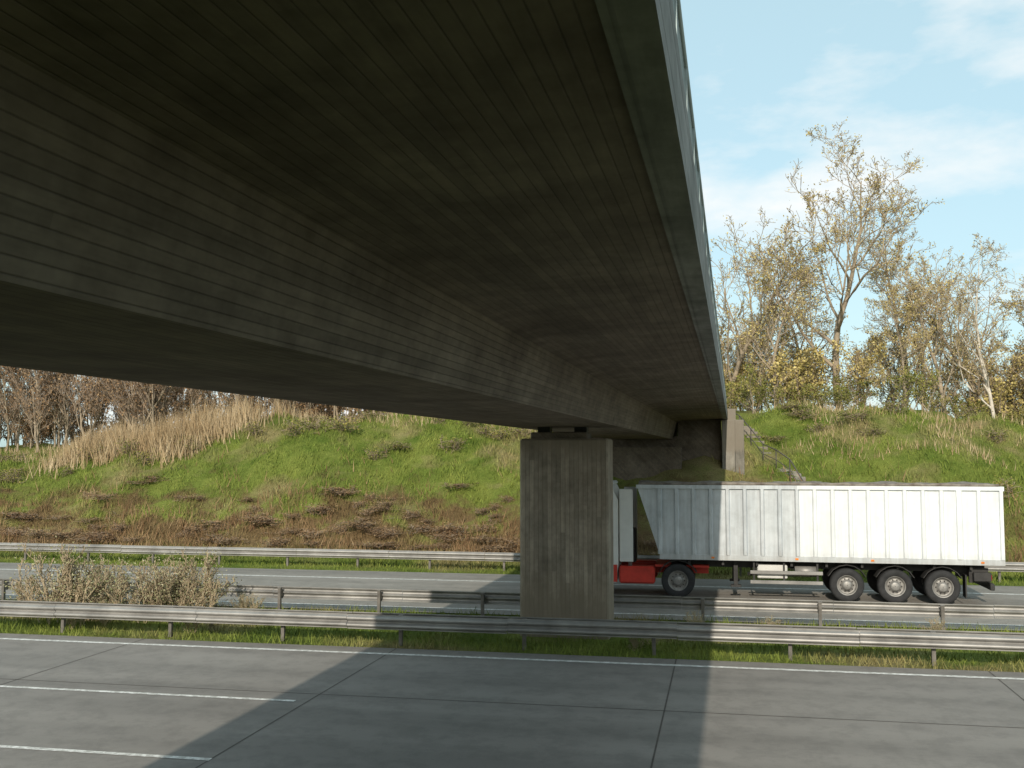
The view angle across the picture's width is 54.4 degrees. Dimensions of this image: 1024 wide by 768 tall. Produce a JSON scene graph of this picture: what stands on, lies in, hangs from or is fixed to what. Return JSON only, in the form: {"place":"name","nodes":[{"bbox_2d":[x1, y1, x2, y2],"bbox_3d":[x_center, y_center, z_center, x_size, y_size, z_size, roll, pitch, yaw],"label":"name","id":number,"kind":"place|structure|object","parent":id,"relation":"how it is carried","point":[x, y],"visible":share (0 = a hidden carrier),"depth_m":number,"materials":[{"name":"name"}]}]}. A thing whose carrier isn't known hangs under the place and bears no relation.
{"place":"outdoors","nodes":[
{"label":"outdoors","id":0,"kind":"place"},
{"bbox_2d":[0,398,1023,671],"bbox_3d":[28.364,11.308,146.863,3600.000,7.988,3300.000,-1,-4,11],"label":"ground","id":1,"kind":"structure","parent":0,"point":[694,470],"depth_m":51.12,"materials":[{"name":"green plant"}]},
{"bbox_2d":[3,536,241,625],"bbox_3d":[-11.944,6.008,30.578,7.265,2.855,4.409,1,-4,-9],"label":"median shrub","id":2,"kind":"object","parent":1,"relation":"on","point":[93,587],"visible":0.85,"depth_m":29.80,"materials":[{"name":"beige plant"}]},
{"bbox_2d":[14,394,330,479],"bbox_3d":[-21.607,3.133,62.294,22.102,6.140,9.703,-1,-4,11],"label":"reed bed","id":3,"kind":"object","parent":1,"relation":"on","point":[204,425],"visible":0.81,"depth_m":60.69,"materials":[{"name":"beige plant"}]},
{"bbox_2d":[0,366,386,452],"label":"distant tree line","id":4,"kind":"object","parent":1,"relation":"on","point":[54,388],"visible":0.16,"depth_m":71.88,"materials":[{"name":"brown plant"}]},
{"bbox_2d":[0,398,389,447],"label":"hedge shrubs","id":5,"kind":"object","parent":1,"relation":"on","point":[45,432],"visible":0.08,"depth_m":77.08,"materials":[{"name":"beige plant"}]},
{"bbox_2d":[0,409,521,462],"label":"tall dry grass","id":6,"kind":"structure","parent":1,"relation":"on","point":[50,449],"depth_m":63.55,"materials":[{"name":"beige plant"}]},
{"bbox_2d":[0,474,657,554],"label":"bramble thicket","id":7,"kind":"object","parent":1,"relation":"on","point":[345,491],"visible":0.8,"depth_m":49.27,"materials":[{"name":"brown plant"}]},
{"bbox_2d":[0,0,744,639],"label":"concrete overpass bridge","id":8,"kind":"structure","parent":1,"relation":"on","point":[492,212],"depth_m":6.12,"materials":[{"name":"grey concrete"}]},
{"bbox_2d":[42,593,945,650],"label":"median weeds","id":9,"kind":"object","parent":1,"relation":"on","point":[244,603],"visible":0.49,"depth_m":28.26,"materials":[{"name":"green plant"}]},
{"bbox_2d":[0,633,1023,767],"bbox_3d":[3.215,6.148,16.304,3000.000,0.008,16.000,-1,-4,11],"label":"motorway carriageway","id":10,"kind":"structure","parent":1,"relation":"on","point":[84,702],"depth_m":19.43,"materials":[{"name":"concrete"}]},
{"bbox_2d":[0,600,1023,665],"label":"guardrail","id":11,"kind":"object","parent":1,"relation":"on","point":[932,640],"visible":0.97,"depth_m":25.36,"materials":[{"name":"metal"}]},
{"bbox_2d":[0,555,1023,671],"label":"median grass","id":12,"kind":"structure","parent":1,"relation":"on","point":[558,639],"depth_m":26.74,"materials":[{"name":"green plant"}]},
{"bbox_2d":[0,578,1023,629],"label":"guardrail","id":13,"kind":"object","parent":1,"relation":"on","point":[821,607],"visible":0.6,"depth_m":29.49,"materials":[{"name":"metal"}]},
{"bbox_2d":[0,542,1023,581],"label":"guardrail","id":14,"kind":"object","parent":1,"relation":"on","point":[287,553],"visible":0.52,"depth_m":44.35,"materials":[{"name":"metal"}]},
{"bbox_2d":[0,397,1023,499],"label":"slope shrubs","id":15,"kind":"object","parent":1,"relation":"on","point":[335,424],"visible":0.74,"depth_m":56.65,"materials":[{"name":"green plant"}]},
{"bbox_2d":[0,407,1023,561],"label":"dead weeds","id":16,"kind":"object","parent":1,"relation":"on","point":[296,528],"visible":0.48,"depth_m":49.55,"materials":[{"name":"brown plant"}]},
{"bbox_2d":[0,563,1023,630],"bbox_3d":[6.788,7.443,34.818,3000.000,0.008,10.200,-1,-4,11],"label":"motorway carriageway","id":17,"kind":"structure","parent":1,"relation":"on","point":[976,594],"depth_m":35.93,"materials":[{"name":"grey asphalt"}]},
{"bbox_2d":[613,480,1004,603],"bbox_3d":[8.756,5.455,35.394,15.680,4.038,2.980,-1,-4,11],"label":"tipper semi truck","id":18,"kind":"object","parent":17,"relation":"on","point":[932,537],"visible":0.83,"depth_m":33.87,"materials":[{"name":"metal"}]},
{"bbox_2d":[736,414,805,481],"bbox_3d":[13.700,4.064,50.958,1.019,6.010,11.486,1,-4,-9],"label":"slope stairway","id":19,"kind":"object","parent":1,"relation":"on","point":[748,430],"visible":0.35,"depth_m":50.68,"materials":[{"name":"concrete"}]},
{"bbox_2d":[721,242,829,407],"bbox_3d":[17.772,-3.320,64.329,7.523,11.520,7.037,-3,-5,36],"label":"autumn tree","id":20,"kind":"object","parent":1,"relation":"on","point":[786,314],"visible":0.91,"depth_m":64.19,"materials":[{"name":"brown plant"}]},
{"bbox_2d":[710,184,848,407],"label":"autumn tree","id":21,"kind":"object","parent":1,"relation":"on","point":[811,212],"visible":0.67,"depth_m":67.75,"materials":[{"name":"brown plant"}]},
{"bbox_2d":[742,233,822,412],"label":"birch tree","id":22,"kind":"object","parent":1,"relation":"on","point":[779,314],"visible":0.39,"depth_m":68.22,"materials":[{"name":"brown plant"}]},
{"bbox_2d":[739,243,854,381],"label":"autumn tree","id":23,"kind":"object","parent":1,"relation":"on","point":[826,331],"visible":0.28,"depth_m":73.44,"materials":[{"name":"brown plant"}]},
{"bbox_2d":[717,117,944,409],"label":"autumn tree","id":24,"kind":"object","parent":1,"relation":"on","point":[848,295],"visible":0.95,"depth_m":65.72,"materials":[{"name":"brown plant"}]},
{"bbox_2d":[717,304,1023,418],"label":"distant tree line","id":25,"kind":"object","parent":1,"relation":"on","point":[1007,374],"visible":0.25,"depth_m":68.92,"materials":[{"name":"brown plant"}]},
{"bbox_2d":[724,336,1023,425],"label":"hedge shrubs","id":26,"kind":"object","parent":1,"relation":"on","point":[802,366],"visible":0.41,"depth_m":65.08,"materials":[{"name":"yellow plant"}]},
{"bbox_2d":[725,362,1023,425],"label":"hedge shrubs","id":27,"kind":"object","parent":1,"relation":"on","point":[841,397],"visible":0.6,"depth_m":61.43,"materials":[{"name":"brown plant"}]},
{"bbox_2d":[855,281,942,409],"bbox_3d":[24.035,-2.218,62.340,5.133,8.403,5.487,-1,-4,11],"label":"autumn tree","id":28,"kind":"object","parent":1,"relation":"on","point":[906,345],"visible":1,"depth_m":61.86,"materials":[{"name":"brown plant"}]},
{"bbox_2d":[774,397,1023,470],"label":"tall dry grass","id":29,"kind":"structure","parent":1,"relation":"on","point":[922,413],"depth_m":53.00,"materials":[{"name":"plant"}]},
{"bbox_2d":[835,180,992,409],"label":"autumn tree","id":30,"kind":"object","parent":1,"relation":"on","point":[889,279],"visible":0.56,"depth_m":72.65,"materials":[{"name":"brown plant"}]},
{"bbox_2d":[873,249,994,412],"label":"autumn tree","id":31,"kind":"object","parent":1,"relation":"on","point":[926,294],"visible":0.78,"depth_m":65.93,"materials":[{"name":"brown plant"}]},
{"bbox_2d":[866,235,1016,411],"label":"autumn tree","id":32,"kind":"object","parent":1,"relation":"on","point":[993,319],"visible":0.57,"depth_m":69.15,"materials":[{"name":"brown plant"}]},
{"bbox_2d":[924,233,1016,417],"bbox_3d":[28.717,-2.644,61.218,5.712,13.363,5.292,4,-5,-43],"label":"birch tree","id":33,"kind":"object","parent":1,"relation":"on","point":[980,359],"visible":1,"depth_m":61.18,"materials":[{"name":"brown plant"}]},
{"bbox_2d":[979,274,1023,414],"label":"autumn tree","id":34,"kind":"object","parent":1,"relation":"on","point":[1019,311],"visible":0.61,"depth_m":67.61,"materials":[{"name":"brown plant"}]},
{"bbox_2d":[992,264,1023,319],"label":"autumn tree","id":35,"kind":"object","parent":1,"relation":"on","point":[1021,286],"visible":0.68,"depth_m":72.83,"materials":[{"name":"brown plant"}]},
{"bbox_2d":[0,0,1023,446],"label":"sky","id":36,"kind":"structure","parent":0,"point":[941,82],"materials":[{"name":"blue"}]}
]}

